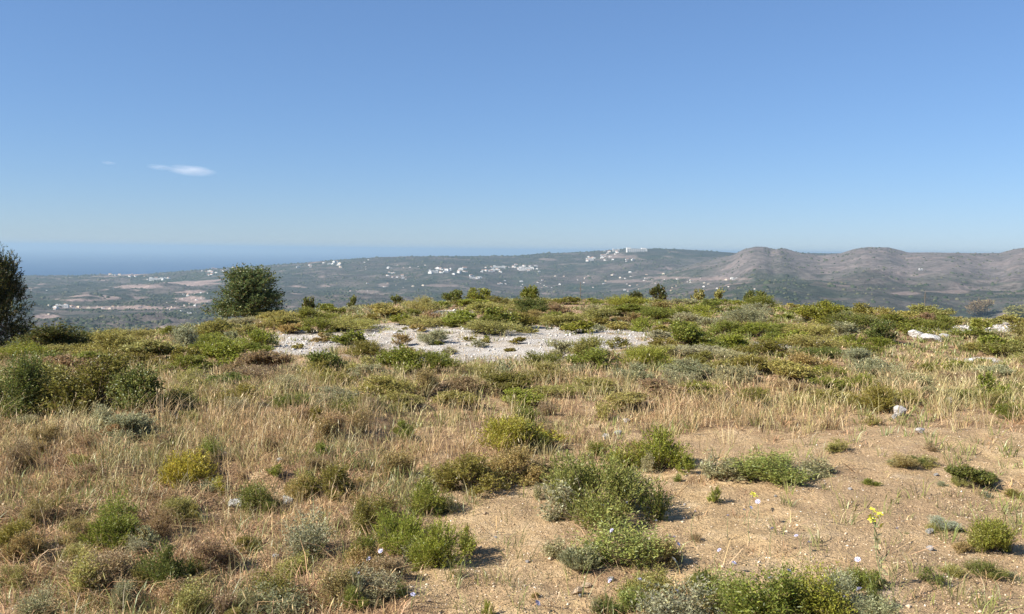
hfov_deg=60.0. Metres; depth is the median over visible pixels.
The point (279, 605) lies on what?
shrub
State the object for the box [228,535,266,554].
weed
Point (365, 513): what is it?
weed
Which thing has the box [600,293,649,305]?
shrub
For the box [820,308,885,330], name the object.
shrub
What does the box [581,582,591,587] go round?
stone
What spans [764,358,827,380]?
shrub
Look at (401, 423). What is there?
weed
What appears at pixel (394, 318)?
shrub
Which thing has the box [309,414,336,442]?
weed
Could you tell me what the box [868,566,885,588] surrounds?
fringe plant
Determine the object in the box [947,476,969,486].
fringe plant
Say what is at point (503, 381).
shrub
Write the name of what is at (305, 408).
weed
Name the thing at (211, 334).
shrub
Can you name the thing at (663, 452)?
shrub
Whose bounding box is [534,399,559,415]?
weed
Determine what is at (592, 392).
dry grass
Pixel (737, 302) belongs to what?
shrub
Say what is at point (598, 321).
shrub
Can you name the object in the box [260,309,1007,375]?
pale gravel
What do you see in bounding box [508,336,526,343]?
shrub
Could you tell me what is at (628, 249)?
apartment block
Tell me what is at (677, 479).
weed
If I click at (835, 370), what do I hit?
shrub
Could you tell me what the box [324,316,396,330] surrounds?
shrub
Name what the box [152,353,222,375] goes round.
shrub
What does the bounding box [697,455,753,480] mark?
fringe plant
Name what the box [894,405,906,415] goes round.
stone
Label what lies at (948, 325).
shrub
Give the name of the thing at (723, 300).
shrub
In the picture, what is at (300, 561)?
weed
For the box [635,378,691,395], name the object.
shrub
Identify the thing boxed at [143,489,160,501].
weed
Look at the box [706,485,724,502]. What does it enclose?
shrub
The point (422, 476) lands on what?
fringe plant
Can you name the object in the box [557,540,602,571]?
fringe plant
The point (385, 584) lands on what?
shrub
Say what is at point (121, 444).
weed
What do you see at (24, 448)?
weed
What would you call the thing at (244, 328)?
shrub
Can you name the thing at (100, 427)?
fringe plant
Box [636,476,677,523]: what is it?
fringe plant
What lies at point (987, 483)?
fringe plant
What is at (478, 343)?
gravel plant
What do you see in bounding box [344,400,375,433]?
weed
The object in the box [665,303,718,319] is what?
shrub
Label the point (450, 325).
shrub
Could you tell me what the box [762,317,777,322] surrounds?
shrub
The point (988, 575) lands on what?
fringe plant
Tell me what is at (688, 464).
fringe plant
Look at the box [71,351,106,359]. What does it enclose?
shrub
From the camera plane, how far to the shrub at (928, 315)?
29.02 m
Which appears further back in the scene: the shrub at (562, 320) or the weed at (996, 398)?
the shrub at (562, 320)
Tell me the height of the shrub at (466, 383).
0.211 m
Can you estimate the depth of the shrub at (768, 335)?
17.25 m
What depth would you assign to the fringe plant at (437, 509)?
5.77 m
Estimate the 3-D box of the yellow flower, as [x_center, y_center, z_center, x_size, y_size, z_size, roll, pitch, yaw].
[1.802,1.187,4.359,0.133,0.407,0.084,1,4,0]
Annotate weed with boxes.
[0,435,38,471]
[0,488,14,498]
[0,516,40,547]
[0,529,53,563]
[0,563,31,588]
[11,492,57,528]
[12,412,38,429]
[21,452,38,466]
[25,421,65,446]
[28,440,50,455]
[42,408,56,415]
[42,486,73,510]
[43,502,89,521]
[48,551,112,588]
[53,512,96,545]
[54,541,83,563]
[55,524,80,532]
[55,546,111,598]
[57,540,96,563]
[65,452,90,466]
[67,461,105,479]
[69,428,98,449]
[74,545,149,593]
[83,400,115,427]
[85,586,107,603]
[92,486,139,522]
[100,424,124,434]
[105,437,119,445]
[108,578,136,607]
[114,437,132,449]
[119,534,149,556]
[128,487,148,499]
[137,522,162,537]
[141,502,181,538]
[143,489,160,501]
[151,432,181,445]
[151,576,184,607]
[156,489,180,503]
[159,410,178,422]
[166,575,214,613]
[174,410,199,421]
[179,535,250,574]
[184,403,207,411]
[185,558,203,573]
[188,447,215,466]
[191,569,216,586]
[199,432,223,458]
[204,585,241,613]
[215,541,232,552]
[220,396,238,412]
[223,394,250,416]
[224,606,246,613]
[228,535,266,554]
[234,469,246,478]
[249,566,299,598]
[255,435,280,452]
[266,463,283,477]
[270,549,315,575]
[271,559,294,576]
[279,500,338,560]
[282,472,311,500]
[283,404,310,422]
[296,454,329,472]
[301,452,329,468]
[304,405,326,424]
[306,441,329,456]
[306,556,369,608]
[309,391,339,412]
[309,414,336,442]
[315,409,349,438]
[325,394,358,417]
[330,513,350,527]
[339,532,387,572]
[340,582,369,609]
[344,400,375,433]
[345,531,384,560]
[346,489,401,537]
[352,394,377,401]
[354,472,384,489]
[360,394,380,406]
[362,586,384,609]
[363,555,414,578]
[364,489,400,516]
[369,393,387,404]
[376,446,419,477]
[392,418,415,439]
[407,563,424,571]
[449,563,466,577]
[508,404,539,421]
[529,419,561,442]
[529,592,539,598]
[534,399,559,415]
[583,438,609,456]
[672,473,682,481]
[688,531,701,541]
[784,391,813,406]
[807,386,828,397]
[860,478,882,486]
[922,441,937,451]
[974,391,1007,407]
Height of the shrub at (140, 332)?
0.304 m
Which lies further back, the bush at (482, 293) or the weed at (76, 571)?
the bush at (482, 293)
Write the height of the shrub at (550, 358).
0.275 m
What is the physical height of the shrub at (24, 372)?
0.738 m
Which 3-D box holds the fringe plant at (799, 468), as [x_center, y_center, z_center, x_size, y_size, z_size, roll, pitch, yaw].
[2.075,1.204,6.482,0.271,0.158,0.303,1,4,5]
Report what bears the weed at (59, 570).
on the ground at (522, 518)
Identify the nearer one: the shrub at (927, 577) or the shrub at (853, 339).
the shrub at (927, 577)
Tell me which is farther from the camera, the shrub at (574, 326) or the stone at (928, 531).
the shrub at (574, 326)
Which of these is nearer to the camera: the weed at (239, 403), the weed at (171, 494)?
the weed at (171, 494)
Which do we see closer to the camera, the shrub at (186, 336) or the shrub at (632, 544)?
the shrub at (632, 544)
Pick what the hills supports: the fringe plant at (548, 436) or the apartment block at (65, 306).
the apartment block at (65, 306)
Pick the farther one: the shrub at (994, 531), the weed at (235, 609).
the shrub at (994, 531)
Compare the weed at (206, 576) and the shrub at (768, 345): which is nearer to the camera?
the weed at (206, 576)
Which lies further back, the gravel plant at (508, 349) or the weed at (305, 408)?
the gravel plant at (508, 349)
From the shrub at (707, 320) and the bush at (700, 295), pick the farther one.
the bush at (700, 295)
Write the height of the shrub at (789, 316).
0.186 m
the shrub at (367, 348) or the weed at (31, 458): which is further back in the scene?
the shrub at (367, 348)
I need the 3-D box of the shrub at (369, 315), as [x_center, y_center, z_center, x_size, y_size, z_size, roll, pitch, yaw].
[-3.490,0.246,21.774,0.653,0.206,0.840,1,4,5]
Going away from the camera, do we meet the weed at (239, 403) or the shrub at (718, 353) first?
the weed at (239, 403)
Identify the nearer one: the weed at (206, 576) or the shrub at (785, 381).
the weed at (206, 576)
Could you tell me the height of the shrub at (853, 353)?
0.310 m
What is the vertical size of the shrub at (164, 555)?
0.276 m
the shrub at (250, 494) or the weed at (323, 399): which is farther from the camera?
the weed at (323, 399)
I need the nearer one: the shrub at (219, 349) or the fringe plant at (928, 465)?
the fringe plant at (928, 465)
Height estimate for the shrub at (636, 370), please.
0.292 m
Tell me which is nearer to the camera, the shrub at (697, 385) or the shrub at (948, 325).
the shrub at (697, 385)
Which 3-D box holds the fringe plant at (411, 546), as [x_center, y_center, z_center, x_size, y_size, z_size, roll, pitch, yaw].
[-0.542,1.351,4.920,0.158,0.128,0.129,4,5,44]
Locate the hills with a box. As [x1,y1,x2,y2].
[0,247,1023,340]
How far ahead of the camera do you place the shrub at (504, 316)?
19.25 m
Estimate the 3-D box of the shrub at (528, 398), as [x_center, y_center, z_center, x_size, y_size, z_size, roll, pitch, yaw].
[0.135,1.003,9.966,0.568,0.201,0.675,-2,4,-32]
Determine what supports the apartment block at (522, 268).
on the hills
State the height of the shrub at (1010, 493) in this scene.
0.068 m
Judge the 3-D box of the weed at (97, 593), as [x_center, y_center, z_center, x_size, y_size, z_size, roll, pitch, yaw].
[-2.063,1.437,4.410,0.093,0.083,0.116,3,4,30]
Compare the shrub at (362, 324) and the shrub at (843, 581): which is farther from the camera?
the shrub at (362, 324)
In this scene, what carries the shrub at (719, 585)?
on the ground at (522, 518)
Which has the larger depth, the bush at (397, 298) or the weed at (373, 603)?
the bush at (397, 298)
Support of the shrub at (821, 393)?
on the ground at (522, 518)
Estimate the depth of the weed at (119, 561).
4.52 m
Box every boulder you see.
[908,329,922,337]
[920,333,941,341]
[938,333,948,337]
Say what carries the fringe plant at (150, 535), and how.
on the ground at (522, 518)
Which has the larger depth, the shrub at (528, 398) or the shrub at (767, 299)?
the shrub at (767, 299)
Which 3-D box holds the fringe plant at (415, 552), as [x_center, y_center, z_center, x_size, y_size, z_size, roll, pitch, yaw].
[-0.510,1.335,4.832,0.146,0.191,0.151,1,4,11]
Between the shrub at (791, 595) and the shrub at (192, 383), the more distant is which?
the shrub at (192, 383)
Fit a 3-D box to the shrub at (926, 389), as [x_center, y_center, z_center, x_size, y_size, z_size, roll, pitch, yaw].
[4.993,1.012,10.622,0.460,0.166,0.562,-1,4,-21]
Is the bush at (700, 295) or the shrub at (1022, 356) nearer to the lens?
the shrub at (1022, 356)
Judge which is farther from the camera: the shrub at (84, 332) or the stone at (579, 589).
the shrub at (84, 332)
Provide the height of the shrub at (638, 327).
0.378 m
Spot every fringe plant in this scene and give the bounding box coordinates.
[87,425,104,434]
[114,564,144,592]
[121,525,151,549]
[122,565,155,591]
[127,425,150,435]
[129,431,160,440]
[132,525,160,549]
[154,466,180,489]
[157,480,187,494]
[166,558,185,582]
[184,501,200,523]
[184,559,195,580]
[186,557,205,582]
[194,475,222,494]
[210,475,226,494]
[232,587,263,613]
[258,499,276,512]
[285,466,319,493]
[339,485,354,498]
[345,567,367,605]
[349,486,365,503]
[375,525,395,549]
[394,580,411,599]
[397,540,418,562]
[404,536,427,566]
[405,539,420,561]
[406,497,425,512]
[412,472,436,484]
[420,461,431,478]
[434,505,447,516]
[436,492,458,512]
[437,481,458,492]
[460,522,476,555]
[470,467,494,486]
[518,462,552,482]
[530,459,559,480]
[531,475,593,522]
[533,481,541,499]
[535,428,572,444]
[539,534,567,561]
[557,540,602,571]
[557,549,589,571]
[588,594,609,601]
[589,593,624,613]
[590,596,600,612]
[597,473,643,510]
[606,446,635,465]
[611,578,637,591]
[621,437,651,465]
[625,570,653,591]
[628,465,653,500]
[630,443,648,467]
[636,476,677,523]
[638,536,685,568]
[640,449,654,473]
[675,452,695,475]
[683,573,695,594]
[691,565,713,596]
[691,571,723,607]
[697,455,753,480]
[698,598,718,613]
[715,460,753,479]
[784,460,815,479]
[798,452,835,477]
[800,462,837,478]
[817,581,852,613]
[821,588,850,613]
[849,575,859,588]
[865,580,885,602]
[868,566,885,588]
[902,455,927,464]
[917,453,938,463]
[920,461,940,469]
[937,481,948,486]
[939,562,966,576]
[944,564,962,578]
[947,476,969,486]
[951,541,972,553]
[966,525,987,551]
[978,476,995,486]
[983,571,998,579]
[987,471,999,481]
[996,569,1013,578]
[999,543,1012,552]
[1005,570,1023,580]
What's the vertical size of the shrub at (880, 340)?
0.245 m
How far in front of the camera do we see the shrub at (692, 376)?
11.45 m
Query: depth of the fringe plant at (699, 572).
4.24 m
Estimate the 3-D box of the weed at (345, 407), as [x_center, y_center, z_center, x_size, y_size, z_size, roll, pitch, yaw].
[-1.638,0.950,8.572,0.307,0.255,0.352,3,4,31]
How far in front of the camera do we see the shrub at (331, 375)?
10.69 m
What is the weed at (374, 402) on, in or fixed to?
on the ground at (522, 518)
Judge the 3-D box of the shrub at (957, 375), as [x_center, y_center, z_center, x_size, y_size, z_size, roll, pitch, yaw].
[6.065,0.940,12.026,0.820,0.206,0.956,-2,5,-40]
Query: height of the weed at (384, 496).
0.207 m
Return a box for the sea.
[0,247,538,275]
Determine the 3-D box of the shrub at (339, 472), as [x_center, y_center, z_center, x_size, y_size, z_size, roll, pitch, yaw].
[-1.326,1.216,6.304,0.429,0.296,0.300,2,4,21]
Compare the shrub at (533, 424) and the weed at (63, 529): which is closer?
the weed at (63, 529)
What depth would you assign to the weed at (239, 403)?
8.45 m
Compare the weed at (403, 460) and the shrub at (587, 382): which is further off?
the shrub at (587, 382)
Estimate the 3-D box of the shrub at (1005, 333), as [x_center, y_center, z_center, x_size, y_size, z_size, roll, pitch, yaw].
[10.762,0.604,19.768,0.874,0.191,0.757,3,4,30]
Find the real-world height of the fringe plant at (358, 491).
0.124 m
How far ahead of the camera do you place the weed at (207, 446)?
7.01 m
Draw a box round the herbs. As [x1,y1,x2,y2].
[0,297,1023,613]
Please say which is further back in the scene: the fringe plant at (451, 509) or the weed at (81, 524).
the fringe plant at (451, 509)
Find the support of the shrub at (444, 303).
on the ground at (522, 518)
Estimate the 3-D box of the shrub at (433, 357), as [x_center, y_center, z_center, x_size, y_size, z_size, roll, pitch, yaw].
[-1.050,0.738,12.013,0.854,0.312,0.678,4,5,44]
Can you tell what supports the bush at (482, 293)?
on the ground at (522, 518)
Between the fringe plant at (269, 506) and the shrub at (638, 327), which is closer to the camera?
the fringe plant at (269, 506)
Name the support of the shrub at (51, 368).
on the ground at (522, 518)
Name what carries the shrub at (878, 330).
on the ground at (522, 518)
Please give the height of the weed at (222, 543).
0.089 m
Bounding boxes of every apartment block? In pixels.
[55,304,68,307]
[149,277,164,280]
[519,267,533,270]
[626,247,646,251]
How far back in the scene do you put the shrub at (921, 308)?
30.28 m
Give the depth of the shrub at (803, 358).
12.51 m
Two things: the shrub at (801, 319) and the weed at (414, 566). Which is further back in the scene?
the shrub at (801, 319)
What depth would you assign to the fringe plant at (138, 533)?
5.21 m
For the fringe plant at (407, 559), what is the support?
on the ground at (522, 518)
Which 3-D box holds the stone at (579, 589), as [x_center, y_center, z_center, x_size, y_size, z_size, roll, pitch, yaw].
[0.319,1.389,4.341,0.069,0.038,0.044,-2,5,-40]
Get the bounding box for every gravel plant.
[290,343,303,348]
[310,335,331,341]
[323,333,333,336]
[409,323,426,331]
[434,340,443,344]
[441,346,456,353]
[467,338,489,346]
[504,348,515,350]
[519,327,538,332]
[590,324,605,331]
[605,335,631,348]
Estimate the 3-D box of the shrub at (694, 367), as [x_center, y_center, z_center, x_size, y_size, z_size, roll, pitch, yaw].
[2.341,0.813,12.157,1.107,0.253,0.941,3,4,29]
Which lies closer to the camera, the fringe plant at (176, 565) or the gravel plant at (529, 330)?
the fringe plant at (176, 565)
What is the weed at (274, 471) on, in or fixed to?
on the ground at (522, 518)
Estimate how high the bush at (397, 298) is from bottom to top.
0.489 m
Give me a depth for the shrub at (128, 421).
7.53 m
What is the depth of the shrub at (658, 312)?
22.70 m
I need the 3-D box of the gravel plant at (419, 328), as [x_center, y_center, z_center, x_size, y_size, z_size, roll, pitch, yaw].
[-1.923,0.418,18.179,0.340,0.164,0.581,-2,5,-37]
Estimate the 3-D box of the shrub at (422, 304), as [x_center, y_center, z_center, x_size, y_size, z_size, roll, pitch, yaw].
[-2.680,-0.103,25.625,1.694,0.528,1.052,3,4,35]
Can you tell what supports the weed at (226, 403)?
on the ground at (522, 518)
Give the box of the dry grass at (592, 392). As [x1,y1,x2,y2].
[0,298,1023,613]
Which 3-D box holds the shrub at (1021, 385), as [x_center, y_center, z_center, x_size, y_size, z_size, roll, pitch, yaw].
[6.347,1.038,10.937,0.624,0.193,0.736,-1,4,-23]
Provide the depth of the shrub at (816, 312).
20.85 m
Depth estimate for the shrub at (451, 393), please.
9.61 m
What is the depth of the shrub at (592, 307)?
24.73 m
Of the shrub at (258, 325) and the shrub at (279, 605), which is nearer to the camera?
the shrub at (279, 605)
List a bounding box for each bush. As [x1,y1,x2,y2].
[301,296,318,309]
[316,303,336,311]
[346,295,356,306]
[390,294,404,303]
[441,289,462,301]
[464,287,491,300]
[519,285,539,298]
[628,290,644,298]
[649,283,667,300]
[690,288,705,299]
[714,287,724,298]
[743,289,766,301]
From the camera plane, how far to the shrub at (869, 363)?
12.40 m
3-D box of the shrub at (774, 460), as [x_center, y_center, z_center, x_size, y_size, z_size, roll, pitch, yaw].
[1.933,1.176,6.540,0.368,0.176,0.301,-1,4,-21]
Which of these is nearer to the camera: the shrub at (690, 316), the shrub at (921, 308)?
the shrub at (690, 316)
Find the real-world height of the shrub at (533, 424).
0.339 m
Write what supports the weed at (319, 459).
on the ground at (522, 518)
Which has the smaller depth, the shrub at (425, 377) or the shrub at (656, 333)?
the shrub at (425, 377)
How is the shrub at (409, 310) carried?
on the ground at (522, 518)
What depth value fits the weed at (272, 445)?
7.31 m
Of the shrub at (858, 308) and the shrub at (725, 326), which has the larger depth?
the shrub at (858, 308)
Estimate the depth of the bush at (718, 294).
35.93 m
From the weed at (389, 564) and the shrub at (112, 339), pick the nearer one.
the weed at (389, 564)
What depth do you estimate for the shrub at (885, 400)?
9.39 m
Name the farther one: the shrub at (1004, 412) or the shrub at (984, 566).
the shrub at (1004, 412)
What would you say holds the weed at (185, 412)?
on the ground at (522, 518)
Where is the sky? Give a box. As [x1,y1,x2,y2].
[0,0,1023,252]
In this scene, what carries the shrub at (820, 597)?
on the ground at (522, 518)
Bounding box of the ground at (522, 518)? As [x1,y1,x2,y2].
[0,300,1023,613]
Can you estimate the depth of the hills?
4213.68 m
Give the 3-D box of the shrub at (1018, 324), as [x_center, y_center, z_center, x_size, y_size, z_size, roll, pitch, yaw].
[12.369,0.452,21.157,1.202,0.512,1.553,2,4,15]
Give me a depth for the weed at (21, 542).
4.96 m
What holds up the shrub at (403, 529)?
on the ground at (522, 518)
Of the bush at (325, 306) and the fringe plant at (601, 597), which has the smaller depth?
the fringe plant at (601, 597)
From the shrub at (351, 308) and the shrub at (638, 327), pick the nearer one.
the shrub at (638, 327)
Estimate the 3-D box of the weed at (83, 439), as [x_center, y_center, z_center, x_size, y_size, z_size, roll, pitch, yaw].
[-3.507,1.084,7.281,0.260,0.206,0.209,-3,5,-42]
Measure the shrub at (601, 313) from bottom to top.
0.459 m
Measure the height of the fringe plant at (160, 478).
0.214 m
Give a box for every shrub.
[0,340,62,357]
[0,344,62,420]
[0,353,31,363]
[2,361,78,394]
[4,331,35,351]
[10,580,68,613]
[16,318,95,348]
[27,345,151,416]
[31,350,71,359]
[36,354,109,372]
[43,342,75,353]
[60,341,105,354]
[71,327,140,353]
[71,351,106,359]
[74,508,144,551]
[75,330,95,341]
[99,410,160,440]
[101,394,136,409]
[104,350,162,366]
[104,361,165,413]
[110,327,159,339]
[116,338,185,357]
[128,335,150,343]
[131,536,193,588]
[147,494,199,522]
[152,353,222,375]
[155,325,176,335]
[155,386,218,410]
[157,445,224,490]
[159,375,218,392]
[166,320,202,350]
[167,346,202,366]
[170,367,202,380]
[181,331,252,357]
[194,316,236,333]
[194,321,227,334]
[198,338,248,364]
[199,332,225,343]
[204,371,250,387]
[209,382,262,405]
[214,362,252,372]
[223,322,260,334]
[223,330,243,344]
[224,316,261,326]
[230,363,303,383]
[232,479,278,515]
[233,349,295,369]
[237,326,278,346]
[238,577,320,613]
[244,342,274,352]
[250,320,273,327]
[255,309,301,321]
[260,313,301,328]
[265,390,318,409]
[266,373,309,391]
[278,323,302,333]
[293,356,338,378]
[293,458,356,500]
[295,306,329,321]
[295,316,351,333]
[303,347,348,371]
[304,384,360,400]
[311,371,358,385]
[317,312,349,319]
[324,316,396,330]
[327,307,350,313]
[327,329,367,344]
[339,354,379,375]
[341,372,420,395]
[343,339,387,357]
[346,305,373,311]
[346,314,374,320]
[346,362,394,381]
[354,562,409,601]
[364,313,382,320]
[369,302,404,315]
[370,507,427,555]
[375,344,425,372]
[379,392,430,411]
[387,313,411,324]
[391,333,412,345]
[396,295,446,312]
[397,314,448,328]
[397,475,451,516]
[401,308,419,314]
[406,515,486,569]
[410,366,440,396]
[416,329,449,343]
[419,309,444,319]
[419,349,464,371]
[424,452,532,496]
[430,390,482,407]
[434,301,449,307]
[436,374,505,392]
[441,309,477,326]
[443,322,469,326]
[449,300,459,306]
[450,361,500,375]
[456,299,492,305]
[456,319,532,334]
[460,301,492,314]
[462,336,476,340]
[473,300,516,311]
[473,411,543,452]
[474,370,536,391]
[479,314,509,327]
[480,306,520,323]
[481,598,495,613]
[482,337,490,342]
[483,442,556,485]
[485,295,512,304]
[494,358,513,375]
[501,387,548,406]
[507,295,551,314]
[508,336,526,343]
[510,311,542,327]
[517,417,549,452]
[518,309,542,318]
[519,362,572,380]
[520,350,567,368]
[525,383,589,396]
[538,309,561,316]
[538,312,594,325]
[538,472,565,503]
[539,444,659,530]
[540,302,574,312]
[549,339,572,356]
[552,296,583,304]
[561,320,595,332]
[561,362,593,375]
[562,502,683,570]
[565,344,615,368]
[567,334,611,360]
[570,374,624,393]
[577,317,609,325]
[579,304,597,311]
[581,306,621,321]
[583,298,604,303]
[595,398,612,420]
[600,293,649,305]
[601,391,648,410]
[605,361,656,382]
[606,321,631,329]
[606,582,664,613]
[609,303,651,315]
[613,422,696,470]
[616,312,642,322]
[616,345,676,367]
[621,344,675,355]
[626,305,687,318]
[626,315,659,331]
[626,562,688,601]
[630,574,724,613]
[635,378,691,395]
[647,336,683,346]
[649,299,674,309]
[649,324,670,332]
[649,329,672,338]
[650,318,673,322]
[652,368,701,384]
[653,357,721,375]
[656,379,728,400]
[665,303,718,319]
[666,344,732,356]
[667,318,722,347]
[668,298,683,304]
[669,311,704,323]
[681,335,729,347]
[683,298,699,305]
[684,349,717,363]
[690,298,729,310]
[696,563,751,613]
[697,317,731,325]
[698,449,718,478]
[702,359,736,371]
[703,319,753,337]
[706,363,766,385]
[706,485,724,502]
[708,348,764,360]
[712,307,771,323]
[712,332,751,347]
[715,558,816,613]
[718,298,731,303]
[720,353,787,372]
[722,340,750,348]
[723,446,821,486]
[726,306,751,310]
[726,578,775,611]
[728,337,801,356]
[729,386,774,402]
[730,321,782,336]
[732,300,748,304]
[737,302,772,313]
[742,293,781,307]
[751,455,796,474]
[754,331,782,341]
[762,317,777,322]
[764,322,804,331]
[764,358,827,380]
[766,565,828,613]
[770,378,812,393]
[772,306,784,311]
[772,313,793,319]
[775,329,808,345]
[777,320,846,339]
[778,332,856,348]
[784,556,858,613]
[785,303,801,307]
[785,307,798,313]
[786,350,838,369]
[791,346,848,357]
[792,299,844,324]
[792,316,812,322]
[796,387,859,405]
[805,375,848,393]
[808,364,851,379]
[819,564,868,611]
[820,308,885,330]
[823,437,852,452]
[830,333,867,347]
[831,319,860,338]
[835,371,883,391]
[837,564,881,592]
[840,346,874,365]
[843,382,914,412]
[844,355,905,377]
[847,590,902,613]
[850,302,877,314]
[855,344,892,355]
[857,328,898,341]
[859,306,907,316]
[859,413,881,425]
[862,317,899,340]
[862,336,896,347]
[873,369,938,388]
[877,312,928,330]
[881,451,923,469]
[889,388,923,403]
[894,322,940,334]
[897,310,921,317]
[908,303,957,315]
[909,311,937,319]
[911,361,945,372]
[912,385,953,396]
[914,563,946,585]
[917,313,964,331]
[925,514,962,530]
[931,370,997,383]
[934,359,974,370]
[943,326,994,338]
[943,463,996,486]
[950,317,965,324]
[952,387,1021,403]
[960,556,1011,579]
[961,341,982,350]
[962,514,1020,552]
[963,357,1001,366]
[964,298,994,316]
[969,317,993,329]
[971,369,1011,393]
[972,337,1023,356]
[972,364,1015,379]
[976,334,1019,355]
[986,318,1002,323]
[987,331,1016,337]
[988,401,1023,420]
[997,314,1023,325]
[1002,488,1023,497]
[1003,305,1023,317]
[1004,321,1023,337]
[1006,320,1023,334]
[1007,350,1023,361]
[1007,382,1023,394]
[1010,367,1023,376]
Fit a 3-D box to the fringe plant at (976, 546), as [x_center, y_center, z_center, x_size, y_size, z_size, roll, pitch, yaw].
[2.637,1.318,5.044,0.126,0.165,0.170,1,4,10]
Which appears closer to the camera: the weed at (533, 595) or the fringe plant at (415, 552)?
the weed at (533, 595)
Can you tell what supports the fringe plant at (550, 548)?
on the ground at (522, 518)
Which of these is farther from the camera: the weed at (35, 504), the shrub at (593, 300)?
the shrub at (593, 300)
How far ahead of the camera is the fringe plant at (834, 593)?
4.08 m
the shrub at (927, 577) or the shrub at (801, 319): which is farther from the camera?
the shrub at (801, 319)
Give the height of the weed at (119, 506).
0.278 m
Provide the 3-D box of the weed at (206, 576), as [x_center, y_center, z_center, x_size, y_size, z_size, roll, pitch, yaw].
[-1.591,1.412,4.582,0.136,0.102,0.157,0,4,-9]
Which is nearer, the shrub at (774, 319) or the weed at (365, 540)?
the weed at (365, 540)
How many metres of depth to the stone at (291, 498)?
6.20 m
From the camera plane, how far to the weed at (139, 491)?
6.21 m
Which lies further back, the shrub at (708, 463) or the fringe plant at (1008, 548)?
the shrub at (708, 463)
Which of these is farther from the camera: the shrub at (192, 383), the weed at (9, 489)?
the shrub at (192, 383)
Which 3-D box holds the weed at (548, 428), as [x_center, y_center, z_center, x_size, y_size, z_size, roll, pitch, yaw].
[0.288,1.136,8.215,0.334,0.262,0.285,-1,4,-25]
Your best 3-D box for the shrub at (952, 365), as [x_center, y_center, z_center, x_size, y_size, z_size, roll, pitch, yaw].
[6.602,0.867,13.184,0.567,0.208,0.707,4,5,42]
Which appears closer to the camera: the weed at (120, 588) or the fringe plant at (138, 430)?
the weed at (120, 588)
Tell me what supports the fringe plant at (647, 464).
on the ground at (522, 518)
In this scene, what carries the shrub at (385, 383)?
on the ground at (522, 518)
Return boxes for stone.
[227,498,241,507]
[283,495,292,504]
[571,586,582,593]
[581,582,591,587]
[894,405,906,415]
[915,427,924,432]
[925,528,933,533]
[926,545,933,550]
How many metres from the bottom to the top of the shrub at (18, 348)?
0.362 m
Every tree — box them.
[0,243,38,346]
[199,263,294,318]
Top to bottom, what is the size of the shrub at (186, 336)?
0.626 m
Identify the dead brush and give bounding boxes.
[0,299,1023,613]
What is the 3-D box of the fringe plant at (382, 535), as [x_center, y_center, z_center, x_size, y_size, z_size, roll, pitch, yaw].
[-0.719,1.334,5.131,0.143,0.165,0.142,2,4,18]
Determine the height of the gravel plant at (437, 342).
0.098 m
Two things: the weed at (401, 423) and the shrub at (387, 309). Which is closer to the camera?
the weed at (401, 423)
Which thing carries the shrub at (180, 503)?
on the ground at (522, 518)
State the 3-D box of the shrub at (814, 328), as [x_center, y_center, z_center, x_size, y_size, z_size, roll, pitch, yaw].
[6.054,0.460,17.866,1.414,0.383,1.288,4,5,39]
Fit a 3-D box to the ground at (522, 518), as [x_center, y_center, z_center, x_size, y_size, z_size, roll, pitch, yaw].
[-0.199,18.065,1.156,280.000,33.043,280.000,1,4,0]
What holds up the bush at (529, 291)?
on the ground at (522, 518)
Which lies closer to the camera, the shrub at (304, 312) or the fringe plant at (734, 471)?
the fringe plant at (734, 471)
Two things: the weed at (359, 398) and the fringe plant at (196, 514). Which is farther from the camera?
the weed at (359, 398)
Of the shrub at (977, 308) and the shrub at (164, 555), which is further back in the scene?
the shrub at (977, 308)
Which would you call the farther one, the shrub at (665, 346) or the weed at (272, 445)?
the shrub at (665, 346)
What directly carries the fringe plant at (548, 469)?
on the ground at (522, 518)
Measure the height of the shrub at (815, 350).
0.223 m
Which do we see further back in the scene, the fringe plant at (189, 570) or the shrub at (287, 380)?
the shrub at (287, 380)
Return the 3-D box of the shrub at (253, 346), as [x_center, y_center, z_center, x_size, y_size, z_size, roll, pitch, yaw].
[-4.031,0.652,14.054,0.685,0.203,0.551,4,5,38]
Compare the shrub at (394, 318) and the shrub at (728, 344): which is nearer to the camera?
the shrub at (728, 344)
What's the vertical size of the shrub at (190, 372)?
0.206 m
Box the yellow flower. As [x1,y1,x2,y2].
[867,507,889,586]
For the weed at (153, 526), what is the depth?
5.40 m
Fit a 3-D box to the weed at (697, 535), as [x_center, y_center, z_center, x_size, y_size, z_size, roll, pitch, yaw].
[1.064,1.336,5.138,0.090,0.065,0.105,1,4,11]
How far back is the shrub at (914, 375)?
11.25 m
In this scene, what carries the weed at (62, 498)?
on the ground at (522, 518)
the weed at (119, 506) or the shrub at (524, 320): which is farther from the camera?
the shrub at (524, 320)
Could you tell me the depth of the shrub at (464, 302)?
28.89 m
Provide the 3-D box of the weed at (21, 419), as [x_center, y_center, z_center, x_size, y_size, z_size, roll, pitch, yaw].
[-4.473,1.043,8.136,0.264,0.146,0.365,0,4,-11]
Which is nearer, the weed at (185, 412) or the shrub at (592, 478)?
the shrub at (592, 478)
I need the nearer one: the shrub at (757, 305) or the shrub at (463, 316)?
the shrub at (463, 316)
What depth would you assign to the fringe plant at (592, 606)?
4.11 m
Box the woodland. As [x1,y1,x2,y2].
[0,247,1023,346]
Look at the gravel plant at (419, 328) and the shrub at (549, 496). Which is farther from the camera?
the gravel plant at (419, 328)
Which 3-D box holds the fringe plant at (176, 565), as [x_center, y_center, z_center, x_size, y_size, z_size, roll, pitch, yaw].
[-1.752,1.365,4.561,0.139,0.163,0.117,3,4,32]
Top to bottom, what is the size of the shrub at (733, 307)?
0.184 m
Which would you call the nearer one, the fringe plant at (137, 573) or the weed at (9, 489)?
the fringe plant at (137, 573)

